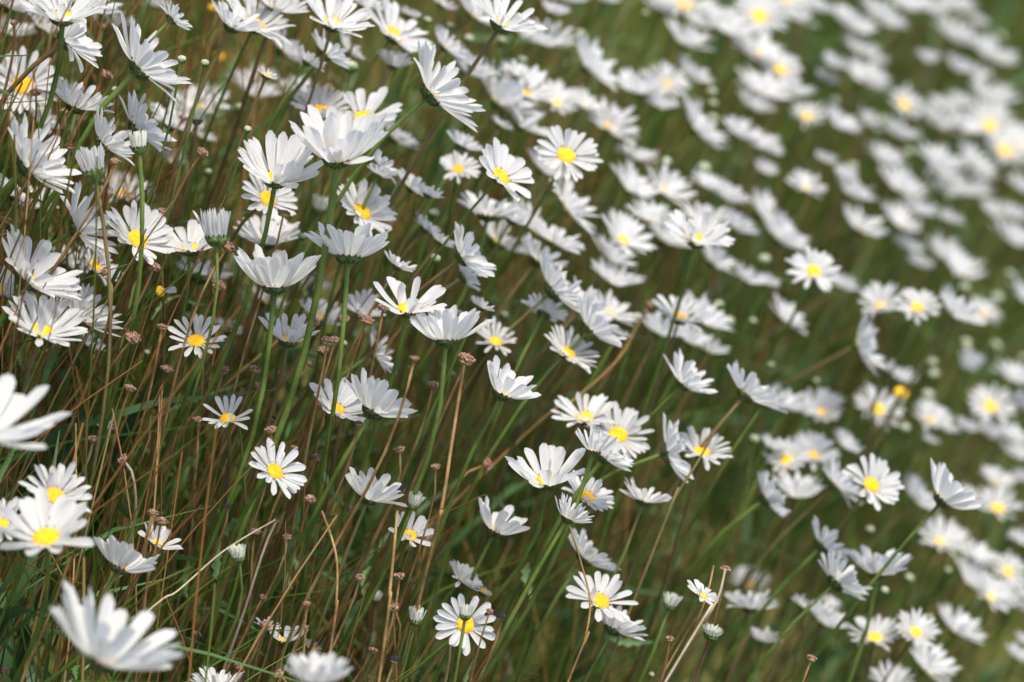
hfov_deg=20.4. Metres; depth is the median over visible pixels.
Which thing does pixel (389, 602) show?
dry stalk
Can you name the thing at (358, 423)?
dried seed head
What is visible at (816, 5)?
daisy
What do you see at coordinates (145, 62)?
daisy
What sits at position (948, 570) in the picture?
daisy bud
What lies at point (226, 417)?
daisy
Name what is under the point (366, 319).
dried seed head
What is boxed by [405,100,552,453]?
daisy
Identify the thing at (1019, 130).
daisy
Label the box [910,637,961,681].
daisy
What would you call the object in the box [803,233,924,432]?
daisy
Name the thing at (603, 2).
daisy
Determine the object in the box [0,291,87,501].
daisy
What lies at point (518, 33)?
daisy
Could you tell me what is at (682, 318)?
daisy
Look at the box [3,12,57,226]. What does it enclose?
daisy
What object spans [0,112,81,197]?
daisy
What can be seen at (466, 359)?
dried seed head
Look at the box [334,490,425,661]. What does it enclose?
half open daisy
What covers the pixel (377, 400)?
daisy
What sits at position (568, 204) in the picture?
daisy
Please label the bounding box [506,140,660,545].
daisy
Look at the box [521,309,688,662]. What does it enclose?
daisy
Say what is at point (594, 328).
daisy
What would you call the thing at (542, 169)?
daisy
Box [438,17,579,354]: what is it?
daisy
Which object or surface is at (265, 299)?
daisy
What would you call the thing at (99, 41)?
dried seed head
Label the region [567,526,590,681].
dry stalk
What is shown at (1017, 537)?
daisy
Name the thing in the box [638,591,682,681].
half open daisy
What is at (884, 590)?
daisy bud
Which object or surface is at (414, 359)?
dried seed head
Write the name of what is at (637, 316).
daisy bud
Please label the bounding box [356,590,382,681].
half open daisy
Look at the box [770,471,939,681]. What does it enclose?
daisy
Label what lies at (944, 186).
daisy
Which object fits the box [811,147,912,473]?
daisy bud
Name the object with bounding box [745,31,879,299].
daisy
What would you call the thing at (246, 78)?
daisy
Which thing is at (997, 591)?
daisy
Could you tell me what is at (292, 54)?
daisy
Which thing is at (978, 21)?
daisy
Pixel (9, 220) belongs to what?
dried seed head
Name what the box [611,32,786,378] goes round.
daisy
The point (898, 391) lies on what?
daisy
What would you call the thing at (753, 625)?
daisy
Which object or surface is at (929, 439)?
daisy
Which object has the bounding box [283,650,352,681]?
daisy
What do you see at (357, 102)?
daisy
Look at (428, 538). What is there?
dried seed head
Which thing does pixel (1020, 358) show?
daisy bud
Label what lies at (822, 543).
daisy
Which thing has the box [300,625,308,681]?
dried seed head
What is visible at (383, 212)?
daisy
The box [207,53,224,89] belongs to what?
daisy
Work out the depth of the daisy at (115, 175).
2.40 m
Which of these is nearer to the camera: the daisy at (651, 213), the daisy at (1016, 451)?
the daisy at (651, 213)
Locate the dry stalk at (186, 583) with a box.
[70,519,275,681]
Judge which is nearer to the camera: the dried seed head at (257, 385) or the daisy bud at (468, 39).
the dried seed head at (257, 385)
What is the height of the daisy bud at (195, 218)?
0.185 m
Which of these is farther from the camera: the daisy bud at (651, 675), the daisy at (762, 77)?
the daisy at (762, 77)
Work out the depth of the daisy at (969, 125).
3.37 m
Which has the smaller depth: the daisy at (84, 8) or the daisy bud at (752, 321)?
the daisy at (84, 8)
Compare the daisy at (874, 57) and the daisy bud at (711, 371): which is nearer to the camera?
the daisy bud at (711, 371)
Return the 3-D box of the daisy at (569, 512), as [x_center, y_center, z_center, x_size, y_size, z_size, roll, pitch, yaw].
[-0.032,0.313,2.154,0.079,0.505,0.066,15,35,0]
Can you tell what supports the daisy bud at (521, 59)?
on the ground at (1018, 626)
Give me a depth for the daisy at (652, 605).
2.31 m
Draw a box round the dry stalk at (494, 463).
[282,319,640,666]
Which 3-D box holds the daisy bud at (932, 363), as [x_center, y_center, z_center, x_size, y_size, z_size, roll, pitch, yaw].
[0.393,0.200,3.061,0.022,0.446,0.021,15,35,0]
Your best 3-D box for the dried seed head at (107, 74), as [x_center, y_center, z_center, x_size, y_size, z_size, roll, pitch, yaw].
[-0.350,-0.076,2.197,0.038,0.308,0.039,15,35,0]
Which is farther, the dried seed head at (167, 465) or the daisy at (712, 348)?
the daisy at (712, 348)
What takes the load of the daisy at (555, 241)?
on the ground at (1018, 626)
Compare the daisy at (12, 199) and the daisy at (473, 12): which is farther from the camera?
the daisy at (473, 12)
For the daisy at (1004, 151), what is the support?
on the ground at (1018, 626)
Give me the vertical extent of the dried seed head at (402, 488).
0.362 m
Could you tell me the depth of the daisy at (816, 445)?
2.56 m
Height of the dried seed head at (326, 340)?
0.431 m
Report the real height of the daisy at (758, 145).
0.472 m
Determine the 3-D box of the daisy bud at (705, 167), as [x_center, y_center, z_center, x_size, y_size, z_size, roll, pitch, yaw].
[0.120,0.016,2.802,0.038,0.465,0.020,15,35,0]
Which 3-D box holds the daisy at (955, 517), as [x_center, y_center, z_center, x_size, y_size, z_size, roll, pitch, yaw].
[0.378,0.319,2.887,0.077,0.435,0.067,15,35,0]
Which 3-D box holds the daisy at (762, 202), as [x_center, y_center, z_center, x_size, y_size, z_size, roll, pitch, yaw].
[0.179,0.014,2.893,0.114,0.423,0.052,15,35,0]
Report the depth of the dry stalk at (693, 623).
2.07 m
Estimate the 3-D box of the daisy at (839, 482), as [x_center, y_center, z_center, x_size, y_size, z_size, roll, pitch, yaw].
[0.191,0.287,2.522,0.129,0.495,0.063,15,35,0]
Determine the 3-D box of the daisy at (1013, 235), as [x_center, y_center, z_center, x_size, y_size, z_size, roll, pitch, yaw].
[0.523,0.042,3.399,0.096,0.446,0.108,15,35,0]
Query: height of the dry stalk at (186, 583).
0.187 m
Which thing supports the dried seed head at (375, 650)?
on the ground at (1018, 626)
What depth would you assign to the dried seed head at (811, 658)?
2.05 m
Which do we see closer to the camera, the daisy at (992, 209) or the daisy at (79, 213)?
the daisy at (79, 213)
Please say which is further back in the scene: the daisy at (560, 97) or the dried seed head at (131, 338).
the daisy at (560, 97)
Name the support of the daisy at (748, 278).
on the ground at (1018, 626)
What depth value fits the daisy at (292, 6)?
2.21 m
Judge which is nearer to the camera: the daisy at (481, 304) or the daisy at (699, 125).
the daisy at (481, 304)
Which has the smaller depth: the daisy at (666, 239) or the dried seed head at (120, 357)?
the dried seed head at (120, 357)
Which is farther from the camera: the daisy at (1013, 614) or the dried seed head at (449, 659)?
the daisy at (1013, 614)
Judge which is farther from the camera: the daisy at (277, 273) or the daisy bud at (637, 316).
the daisy bud at (637, 316)
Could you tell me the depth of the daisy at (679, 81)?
2.77 m
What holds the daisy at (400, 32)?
on the ground at (1018, 626)
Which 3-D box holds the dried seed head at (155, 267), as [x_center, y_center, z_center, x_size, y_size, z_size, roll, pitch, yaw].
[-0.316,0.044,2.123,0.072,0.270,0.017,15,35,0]
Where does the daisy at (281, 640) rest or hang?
on the ground at (1018, 626)
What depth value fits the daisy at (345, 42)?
2.41 m
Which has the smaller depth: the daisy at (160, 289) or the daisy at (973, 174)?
the daisy at (160, 289)
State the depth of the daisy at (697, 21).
2.93 m
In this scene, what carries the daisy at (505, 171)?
on the ground at (1018, 626)
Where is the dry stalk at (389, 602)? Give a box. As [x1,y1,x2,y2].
[377,511,398,681]
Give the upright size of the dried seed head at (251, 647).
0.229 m
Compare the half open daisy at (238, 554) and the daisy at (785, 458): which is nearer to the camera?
the half open daisy at (238, 554)
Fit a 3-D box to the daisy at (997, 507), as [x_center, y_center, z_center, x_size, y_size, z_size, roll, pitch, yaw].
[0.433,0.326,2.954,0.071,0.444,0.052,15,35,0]
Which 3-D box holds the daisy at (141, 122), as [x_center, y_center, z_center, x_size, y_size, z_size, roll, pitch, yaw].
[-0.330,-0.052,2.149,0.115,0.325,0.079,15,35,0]
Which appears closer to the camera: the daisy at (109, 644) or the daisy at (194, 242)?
the daisy at (109, 644)
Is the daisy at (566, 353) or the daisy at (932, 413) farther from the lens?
the daisy at (932, 413)
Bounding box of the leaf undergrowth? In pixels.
[0,0,1023,681]
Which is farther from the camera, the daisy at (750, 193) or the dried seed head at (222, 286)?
the daisy at (750, 193)
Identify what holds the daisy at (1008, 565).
on the ground at (1018, 626)
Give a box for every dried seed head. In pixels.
[0,20,17,114]
[0,132,50,238]
[0,142,74,330]
[0,158,121,346]
[0,216,11,256]
[0,326,18,357]
[0,667,8,681]
[1,267,112,575]
[3,212,71,374]
[4,126,68,240]
[14,69,112,392]
[19,24,105,229]
[22,88,41,234]
[22,332,138,558]
[31,262,160,496]
[38,107,67,214]
[41,384,135,660]
[59,454,136,679]
[70,435,96,490]
[79,147,208,473]
[81,365,173,567]
[87,329,140,490]
[94,323,167,590]
[94,509,157,673]
[95,114,186,308]
[110,1,144,69]
[117,401,187,609]
[121,242,235,606]
[121,365,229,604]
[123,279,225,591]
[127,510,159,613]
[133,517,168,681]
[136,325,237,523]
[144,365,261,672]
[145,207,166,510]
[147,416,202,680]
[160,319,320,628]
[162,415,275,670]
[167,504,231,681]
[169,631,201,681]
[171,382,260,681]
[173,425,276,681]
[177,210,290,678]
[196,361,313,667]
[210,371,279,652]
[210,445,298,673]
[210,453,321,651]
[215,384,316,661]
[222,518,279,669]
[224,345,328,591]
[225,594,266,673]
[226,533,291,673]
[229,663,243,680]
[231,83,332,347]
[231,315,349,673]
[231,528,260,675]
[237,314,374,672]
[238,621,262,681]
[240,620,271,681]
[241,336,339,637]
[252,402,325,651]
[254,420,362,672]
[258,494,315,681]
[260,336,333,681]
[263,221,394,582]
[269,355,419,681]
[273,668,286,681]
[278,601,310,681]
[285,506,354,680]
[288,303,388,680]
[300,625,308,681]
[303,446,404,681]
[321,381,438,655]
[327,573,364,655]
[340,352,475,657]
[340,484,405,681]
[352,647,377,681]
[357,535,432,680]
[368,463,440,680]
[368,572,404,681]
[384,603,400,681]
[386,656,399,681]
[390,458,491,680]
[428,305,486,506]
[444,633,453,681]
[469,608,492,681]
[473,230,559,490]
[476,613,506,681]
[477,301,654,678]
[659,636,674,681]
[691,565,730,681]
[802,654,816,681]
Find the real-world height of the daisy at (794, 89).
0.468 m
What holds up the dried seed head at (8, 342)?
on the ground at (1018, 626)
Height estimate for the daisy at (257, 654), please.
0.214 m
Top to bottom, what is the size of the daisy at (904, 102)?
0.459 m
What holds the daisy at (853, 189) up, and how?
on the ground at (1018, 626)
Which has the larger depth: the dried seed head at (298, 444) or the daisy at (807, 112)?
the daisy at (807, 112)
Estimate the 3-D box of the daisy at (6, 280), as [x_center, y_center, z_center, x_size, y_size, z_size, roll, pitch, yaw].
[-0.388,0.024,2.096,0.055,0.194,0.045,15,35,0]
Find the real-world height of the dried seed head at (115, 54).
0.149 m
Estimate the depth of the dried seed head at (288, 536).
2.06 m
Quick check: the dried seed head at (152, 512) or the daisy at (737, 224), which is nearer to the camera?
the dried seed head at (152, 512)
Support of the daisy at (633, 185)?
on the ground at (1018, 626)
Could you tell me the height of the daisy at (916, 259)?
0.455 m
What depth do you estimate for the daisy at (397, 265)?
2.14 m
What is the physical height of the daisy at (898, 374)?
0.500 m
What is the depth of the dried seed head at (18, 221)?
2.17 m
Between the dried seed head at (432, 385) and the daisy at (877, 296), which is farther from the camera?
the daisy at (877, 296)
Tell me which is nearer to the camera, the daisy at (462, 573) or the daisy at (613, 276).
the daisy at (462, 573)
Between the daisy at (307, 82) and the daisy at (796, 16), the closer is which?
the daisy at (307, 82)
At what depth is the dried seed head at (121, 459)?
1.99 m
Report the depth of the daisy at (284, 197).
2.15 m
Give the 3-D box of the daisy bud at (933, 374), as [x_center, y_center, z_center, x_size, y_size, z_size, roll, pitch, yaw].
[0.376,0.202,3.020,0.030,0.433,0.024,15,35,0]
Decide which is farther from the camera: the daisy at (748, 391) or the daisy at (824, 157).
the daisy at (824, 157)
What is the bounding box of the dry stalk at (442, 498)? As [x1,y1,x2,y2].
[397,366,465,681]
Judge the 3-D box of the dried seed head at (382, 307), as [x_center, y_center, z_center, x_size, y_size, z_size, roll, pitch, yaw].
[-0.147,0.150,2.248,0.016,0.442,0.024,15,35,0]
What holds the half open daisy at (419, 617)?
on the ground at (1018, 626)
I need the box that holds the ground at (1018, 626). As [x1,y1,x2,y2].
[0,0,1023,681]
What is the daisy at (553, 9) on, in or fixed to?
on the ground at (1018, 626)
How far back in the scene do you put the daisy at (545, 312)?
2.26 m
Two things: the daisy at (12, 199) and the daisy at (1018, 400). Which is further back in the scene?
the daisy at (1018, 400)
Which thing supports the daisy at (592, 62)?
on the ground at (1018, 626)
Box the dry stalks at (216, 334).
[0,0,1023,681]
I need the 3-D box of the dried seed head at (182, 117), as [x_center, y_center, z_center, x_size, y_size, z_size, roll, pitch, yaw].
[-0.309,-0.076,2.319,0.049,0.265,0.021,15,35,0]
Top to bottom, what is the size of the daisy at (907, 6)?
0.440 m
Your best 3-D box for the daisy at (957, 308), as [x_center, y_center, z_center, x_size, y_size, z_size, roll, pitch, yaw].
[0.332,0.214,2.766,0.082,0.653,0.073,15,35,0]
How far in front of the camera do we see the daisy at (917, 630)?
2.38 m
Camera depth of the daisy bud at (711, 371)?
2.59 m
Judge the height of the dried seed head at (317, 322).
0.345 m
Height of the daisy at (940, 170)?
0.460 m
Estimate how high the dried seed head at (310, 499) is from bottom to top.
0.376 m
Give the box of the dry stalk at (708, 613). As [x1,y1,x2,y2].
[664,568,725,681]
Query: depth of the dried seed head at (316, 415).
2.18 m
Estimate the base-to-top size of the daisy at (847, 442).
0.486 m
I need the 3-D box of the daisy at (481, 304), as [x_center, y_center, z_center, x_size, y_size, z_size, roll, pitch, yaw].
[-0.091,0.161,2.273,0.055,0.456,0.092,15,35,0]
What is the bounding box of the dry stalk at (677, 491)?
[600,404,737,681]
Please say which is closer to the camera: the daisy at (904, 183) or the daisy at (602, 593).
the daisy at (602, 593)
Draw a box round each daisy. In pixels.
[0,0,33,174]
[0,0,108,212]
[0,0,122,136]
[0,14,36,82]
[0,18,101,103]
[0,46,62,159]
[0,76,114,336]
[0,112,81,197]
[0,174,39,224]
[0,224,83,376]
[0,266,28,304]
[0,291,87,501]
[0,373,71,448]
[0,461,92,624]
[0,486,94,681]
[0,496,29,541]
[2,59,19,90]
[2,276,123,555]
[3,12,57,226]
[3,90,176,359]
[3,98,58,205]
[4,180,118,497]
[9,105,134,425]
[12,0,192,392]
[12,187,59,232]
[17,11,191,476]
[26,200,180,486]
[29,328,104,453]
[47,295,73,309]
[48,244,89,346]
[50,580,183,681]
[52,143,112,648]
[54,244,122,403]
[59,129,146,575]
[66,421,114,466]
[71,535,159,680]
[88,286,176,526]
[93,6,136,73]
[93,163,121,203]
[97,314,226,591]
[101,170,150,247]
[108,521,182,681]
[112,219,220,534]
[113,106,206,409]
[114,174,151,248]
[115,207,230,604]
[116,130,323,609]
[121,0,171,79]
[121,0,265,418]
[127,102,201,379]
[151,66,277,472]
[153,0,295,427]
[154,147,184,165]
[155,256,233,481]
[160,244,320,681]
[161,214,299,516]
[163,0,309,390]
[164,127,216,324]
[165,80,231,259]
[167,45,325,466]
[179,0,374,425]
[180,312,319,681]
[182,4,215,112]
[182,173,297,549]
[185,28,301,316]
[186,315,243,450]
[189,86,402,510]
[190,394,252,672]
[190,666,244,681]
[196,543,245,681]
[197,438,306,681]
[198,105,387,670]
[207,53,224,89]
[211,84,349,503]
[211,377,365,652]
[212,68,282,187]
[216,29,350,481]
[219,178,397,536]
[220,32,364,316]
[221,60,277,196]
[222,39,484,576]
[224,282,289,438]
[228,0,432,402]
[228,211,440,555]
[238,146,401,573]
[242,288,388,566]
[243,367,417,681]
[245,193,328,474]
[249,168,430,575]
[249,616,280,681]
[250,298,341,478]
[253,276,446,681]
[258,0,547,542]
[262,48,413,411]
[265,181,443,577]
[267,250,416,680]
[270,625,303,681]
[272,229,455,604]
[276,137,534,665]
[277,273,331,382]
[278,74,318,134]
[282,120,419,354]
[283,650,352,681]
[284,128,482,464]
[285,221,389,681]
[289,162,394,624]
[289,190,527,579]
[291,0,458,294]
[292,639,321,681]
[294,221,496,617]
[297,0,383,402]
[297,467,407,680]
[299,326,396,654]
[309,43,496,379]
[331,0,493,435]
[331,264,480,637]
[333,5,421,450]
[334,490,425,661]
[335,305,494,654]
[337,54,484,429]
[337,295,494,681]
[342,125,602,590]
[348,24,468,379]
[349,150,480,585]
[354,316,516,646]
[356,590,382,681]
[362,249,591,670]
[368,511,433,681]
[377,202,535,540]
[384,276,613,596]
[384,355,540,677]
[385,14,539,360]
[385,57,543,473]
[389,78,583,427]
[393,58,535,444]
[394,59,558,378]
[394,232,568,581]
[395,115,512,389]
[395,198,561,597]
[396,0,583,278]
[398,605,426,681]
[401,443,585,681]
[403,559,483,676]
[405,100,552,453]
[409,292,568,654]
[411,291,626,681]
[419,586,491,681]
[420,169,600,552]
[421,232,637,599]
[425,324,599,681]
[428,215,585,654]
[432,593,495,681]
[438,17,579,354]
[443,289,637,598]
[445,212,529,606]
[447,496,529,681]
[453,148,564,516]
[453,603,474,681]
[456,326,630,681]
[458,0,569,308]
[459,392,615,681]
[463,425,617,681]
[464,29,623,412]
[468,86,603,340]
[468,254,646,635]
[474,96,639,458]
[478,207,657,634]
[479,492,593,681]
[482,470,614,681]
[488,412,693,674]
[490,427,633,681]
[493,348,717,641]
[497,401,654,681]
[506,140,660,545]
[508,294,714,677]
[514,528,620,681]
[515,0,689,309]
[516,88,680,459]
[518,0,622,184]
[520,157,661,554]
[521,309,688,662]
[527,196,673,601]
[528,53,714,364]
[537,0,715,291]
[537,10,720,296]
[537,67,674,390]
[543,213,689,573]
[551,14,716,320]
[552,209,735,681]
[555,60,690,395]
[555,160,697,534]
[556,324,714,681]
[558,571,637,681]
[559,2,739,323]
[561,289,733,653]
[563,200,728,581]
[564,167,726,554]
[564,330,731,681]
[569,245,841,681]
[571,477,671,662]
[580,245,740,599]
[581,92,729,279]
[583,605,647,681]
[587,177,751,539]
[587,359,778,681]
[592,206,759,532]
[600,115,763,426]
[601,187,786,465]
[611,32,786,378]
[618,125,784,493]
[618,260,769,573]
[618,273,780,592]
[620,6,755,360]
[622,432,789,681]
[623,24,784,354]
[624,274,777,609]
[626,425,732,681]
[628,68,793,406]
[629,0,789,248]
[629,127,782,472]
[629,379,790,681]
[630,162,779,500]
[630,206,810,581]
[635,158,772,407]
[638,470,791,680]
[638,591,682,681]
[642,217,808,549]
[642,293,807,659]
[646,87,777,364]
[653,155,777,483]
[654,579,718,681]
[657,48,802,391]
[659,62,782,418]
[660,168,826,520]
[661,1,819,303]
[663,148,835,461]
[664,382,813,678]
[668,451,862,681]
[670,430,842,681]
[674,271,859,557]
[675,0,810,291]
[679,100,827,414]
[688,0,835,309]
[688,288,942,679]
[689,74,817,398]
[689,436,811,681]
[690,102,862,353]
[692,623,723,681]
[698,53,891,297]
[705,49,848,330]
[711,67,838,272]
[713,515,851,681]
[718,565,770,681]
[720,200,923,458]
[720,202,889,495]
[720,358,885,675]
[724,163,877,481]
[724,310,886,673]
[724,589,776,681]
[727,429,863,675]
[727,589,778,681]
[730,387,845,681]
[731,163,856,471]
[732,470,826,675]
[736,382,905,681]
[743,0,909,261]
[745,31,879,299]
[747,548,872,681]
[750,387,907,642]
[750,626,782,681]
[758,2,879,319]
[763,593,818,681]
[764,104,885,385]
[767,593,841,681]
[768,157,929,472]
[770,139,908,386]
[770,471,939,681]
[771,49,887,382]
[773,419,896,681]
[775,283,988,681]
[784,598,850,681]
[786,453,903,681]
[789,194,939,501]
[791,112,921,431]
[796,458,989,681]
[799,82,924,392]
[799,281,901,675]
[800,415,961,681]
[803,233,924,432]
[804,359,920,681]
[805,139,968,470]
[805,251,934,579]
[806,243,986,530]
[807,149,963,436]
[813,89,979,314]
[820,0,934,246]
[822,166,970,428]
[825,0,952,222]
[825,171,994,435]
[827,206,964,440]
[828,230,970,515]
[830,96,1020,357]
[830,397,953,681]
[834,47,941,303]
[838,138,994,428]
[840,347,985,678]
[841,100,964,335]
[842,12,980,275]
[842,52,974,349]
[844,197,1009,404]
[844,433,940,681]
[845,513,972,681]
[847,296,1001,555]
[847,544,912,681]
[847,614,904,681]
[851,93,960,345]
[851,483,982,681]
[856,199,1023,454]
[857,106,984,376]
[860,33,1020,271]
[862,414,1004,669]
[863,213,1023,514]
[866,156,999,441]
[868,659,914,681]
[869,465,1019,673]
[876,62,993,242]
[880,416,982,673]
[882,607,941,681]
[883,14,990,258]
[883,73,1022,345]
[885,390,1023,671]
[887,274,1023,547]
[890,383,1017,666]
[890,419,1023,667]
[900,484,1023,668]
[906,537,999,681]
[910,124,1023,397]
[910,172,1023,446]
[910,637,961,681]
[916,0,978,197]
[917,359,1023,674]
[920,441,1023,679]
[921,549,993,681]
[921,572,1014,675]
[926,550,1023,681]
[930,128,1023,380]
[934,468,1023,681]
[938,603,987,651]
[954,578,1023,681]
[960,527,1023,681]
[974,579,1023,681]
[997,631,1023,681]
[1004,641,1023,681]
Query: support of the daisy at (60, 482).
on the ground at (1018, 626)
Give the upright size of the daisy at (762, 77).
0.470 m
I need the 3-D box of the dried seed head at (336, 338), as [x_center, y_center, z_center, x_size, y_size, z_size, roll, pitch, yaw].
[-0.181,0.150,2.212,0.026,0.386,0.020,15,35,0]
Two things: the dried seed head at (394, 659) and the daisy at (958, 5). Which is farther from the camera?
the daisy at (958, 5)
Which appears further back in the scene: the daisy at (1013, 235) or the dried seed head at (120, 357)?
the daisy at (1013, 235)
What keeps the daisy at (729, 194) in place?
on the ground at (1018, 626)
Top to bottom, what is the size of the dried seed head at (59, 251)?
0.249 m
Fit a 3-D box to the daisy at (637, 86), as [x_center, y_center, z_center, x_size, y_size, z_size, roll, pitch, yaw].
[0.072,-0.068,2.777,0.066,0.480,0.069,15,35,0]
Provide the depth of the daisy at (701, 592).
2.06 m
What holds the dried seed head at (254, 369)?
on the ground at (1018, 626)
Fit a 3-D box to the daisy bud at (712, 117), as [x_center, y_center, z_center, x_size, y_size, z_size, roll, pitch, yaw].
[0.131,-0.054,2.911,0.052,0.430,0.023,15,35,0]
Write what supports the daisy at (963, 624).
on the ground at (1018, 626)
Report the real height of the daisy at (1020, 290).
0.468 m
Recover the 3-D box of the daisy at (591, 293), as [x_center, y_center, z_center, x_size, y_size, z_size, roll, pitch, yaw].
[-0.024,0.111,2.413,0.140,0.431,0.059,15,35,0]
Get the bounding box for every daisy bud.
[56,55,185,470]
[71,59,208,535]
[92,86,115,285]
[130,126,251,508]
[133,350,149,404]
[136,159,172,331]
[155,168,211,383]
[155,170,211,332]
[173,233,305,679]
[186,103,244,347]
[215,61,357,454]
[230,340,346,578]
[279,208,439,562]
[306,16,431,464]
[316,254,439,627]
[328,310,462,607]
[353,34,473,371]
[367,22,454,441]
[368,311,509,611]
[374,181,517,505]
[389,157,516,516]
[407,56,526,371]
[429,37,505,375]
[468,29,585,378]
[487,313,641,681]
[527,10,648,355]
[550,157,670,509]
[560,316,734,654]
[572,114,717,433]
[581,99,717,404]
[591,162,710,469]
[596,318,756,680]
[608,254,769,574]
[619,88,716,407]
[619,254,769,604]
[647,300,723,681]
[648,672,654,681]
[662,435,759,681]
[669,362,773,669]
[699,378,819,672]
[738,161,857,455]
[742,422,909,681]
[744,97,838,381]
[758,115,886,418]
[789,195,951,436]
[796,338,971,625]
[798,369,939,676]
[801,526,873,681]
[810,283,969,573]
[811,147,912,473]
[817,389,933,681]
[819,340,1000,590]
[825,358,937,669]
[841,586,888,681]
[852,270,1014,525]
[852,292,1002,544]
[860,573,913,681]
[870,354,1023,596]
[873,344,999,605]
[900,567,951,667]
[903,345,971,680]
[904,614,933,671]
[921,32,1004,191]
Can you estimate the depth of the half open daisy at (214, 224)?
2.02 m
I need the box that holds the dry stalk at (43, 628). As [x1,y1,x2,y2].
[20,556,71,681]
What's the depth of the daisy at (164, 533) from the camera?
2.00 m
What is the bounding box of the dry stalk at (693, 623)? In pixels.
[657,565,714,681]
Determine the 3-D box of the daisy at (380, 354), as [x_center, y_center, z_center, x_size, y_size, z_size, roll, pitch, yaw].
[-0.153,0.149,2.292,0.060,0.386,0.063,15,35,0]
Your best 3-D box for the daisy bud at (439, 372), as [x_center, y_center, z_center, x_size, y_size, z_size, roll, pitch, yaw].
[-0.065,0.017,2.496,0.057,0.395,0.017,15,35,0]
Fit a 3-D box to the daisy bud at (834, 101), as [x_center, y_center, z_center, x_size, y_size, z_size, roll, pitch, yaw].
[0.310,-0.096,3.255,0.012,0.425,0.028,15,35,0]
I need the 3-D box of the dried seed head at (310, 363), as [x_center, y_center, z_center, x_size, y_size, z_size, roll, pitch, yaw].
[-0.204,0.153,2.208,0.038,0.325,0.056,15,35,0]
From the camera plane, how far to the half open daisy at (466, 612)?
1.99 m
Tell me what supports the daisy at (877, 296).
on the ground at (1018, 626)
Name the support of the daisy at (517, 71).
on the ground at (1018, 626)
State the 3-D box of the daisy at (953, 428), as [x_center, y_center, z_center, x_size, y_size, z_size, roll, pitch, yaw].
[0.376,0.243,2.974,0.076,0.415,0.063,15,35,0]
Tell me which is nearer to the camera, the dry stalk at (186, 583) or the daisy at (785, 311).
the dry stalk at (186, 583)
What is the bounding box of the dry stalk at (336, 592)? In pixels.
[321,510,338,653]
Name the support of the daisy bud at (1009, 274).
on the ground at (1018, 626)
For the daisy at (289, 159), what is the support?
on the ground at (1018, 626)
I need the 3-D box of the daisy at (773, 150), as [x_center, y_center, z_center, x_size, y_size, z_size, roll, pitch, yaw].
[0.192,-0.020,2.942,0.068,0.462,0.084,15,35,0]
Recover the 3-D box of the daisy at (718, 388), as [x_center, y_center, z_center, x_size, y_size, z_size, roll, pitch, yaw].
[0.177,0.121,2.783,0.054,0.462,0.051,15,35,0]
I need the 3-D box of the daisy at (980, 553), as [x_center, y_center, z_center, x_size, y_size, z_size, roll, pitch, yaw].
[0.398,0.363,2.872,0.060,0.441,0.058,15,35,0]
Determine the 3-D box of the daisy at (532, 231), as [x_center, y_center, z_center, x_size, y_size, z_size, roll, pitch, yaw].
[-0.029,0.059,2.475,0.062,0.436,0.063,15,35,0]
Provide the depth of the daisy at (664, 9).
2.88 m
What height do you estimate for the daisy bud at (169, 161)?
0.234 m
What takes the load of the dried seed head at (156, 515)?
on the ground at (1018, 626)
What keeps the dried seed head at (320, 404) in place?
on the ground at (1018, 626)
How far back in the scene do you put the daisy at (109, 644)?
1.71 m
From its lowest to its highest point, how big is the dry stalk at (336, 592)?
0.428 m
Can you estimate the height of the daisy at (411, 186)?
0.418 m
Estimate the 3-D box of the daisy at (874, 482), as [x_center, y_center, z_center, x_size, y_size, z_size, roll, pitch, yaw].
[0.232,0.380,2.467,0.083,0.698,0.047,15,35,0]
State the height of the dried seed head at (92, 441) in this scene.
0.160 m
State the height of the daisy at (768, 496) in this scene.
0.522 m
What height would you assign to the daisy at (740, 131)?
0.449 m
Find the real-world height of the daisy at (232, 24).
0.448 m
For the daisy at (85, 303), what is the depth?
2.05 m
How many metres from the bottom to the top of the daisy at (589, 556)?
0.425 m
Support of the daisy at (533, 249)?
on the ground at (1018, 626)
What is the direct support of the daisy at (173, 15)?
on the ground at (1018, 626)
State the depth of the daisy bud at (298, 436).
2.25 m
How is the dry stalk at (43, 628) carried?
on the ground at (1018, 626)
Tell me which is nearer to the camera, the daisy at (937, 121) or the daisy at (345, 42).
the daisy at (345, 42)
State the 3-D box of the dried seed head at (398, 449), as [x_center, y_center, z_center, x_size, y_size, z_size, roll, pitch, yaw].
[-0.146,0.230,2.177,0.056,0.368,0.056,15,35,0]
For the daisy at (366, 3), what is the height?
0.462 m
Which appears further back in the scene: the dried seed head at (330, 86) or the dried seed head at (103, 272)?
the dried seed head at (330, 86)
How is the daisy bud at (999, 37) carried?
on the ground at (1018, 626)
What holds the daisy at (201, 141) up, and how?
on the ground at (1018, 626)
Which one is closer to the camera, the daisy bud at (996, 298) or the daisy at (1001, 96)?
the daisy bud at (996, 298)
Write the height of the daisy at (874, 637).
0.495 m
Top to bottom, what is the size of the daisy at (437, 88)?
0.550 m
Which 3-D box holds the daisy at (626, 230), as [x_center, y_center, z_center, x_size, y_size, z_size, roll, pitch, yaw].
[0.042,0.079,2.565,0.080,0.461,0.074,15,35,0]
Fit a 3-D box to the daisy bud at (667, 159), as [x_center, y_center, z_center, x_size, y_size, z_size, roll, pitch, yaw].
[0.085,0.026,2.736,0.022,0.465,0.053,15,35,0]
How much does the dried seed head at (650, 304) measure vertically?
0.467 m
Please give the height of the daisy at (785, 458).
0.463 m
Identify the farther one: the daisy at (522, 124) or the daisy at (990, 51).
the daisy at (990, 51)
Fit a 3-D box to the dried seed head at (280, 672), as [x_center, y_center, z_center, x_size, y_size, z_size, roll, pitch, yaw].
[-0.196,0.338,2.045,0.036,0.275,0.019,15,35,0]

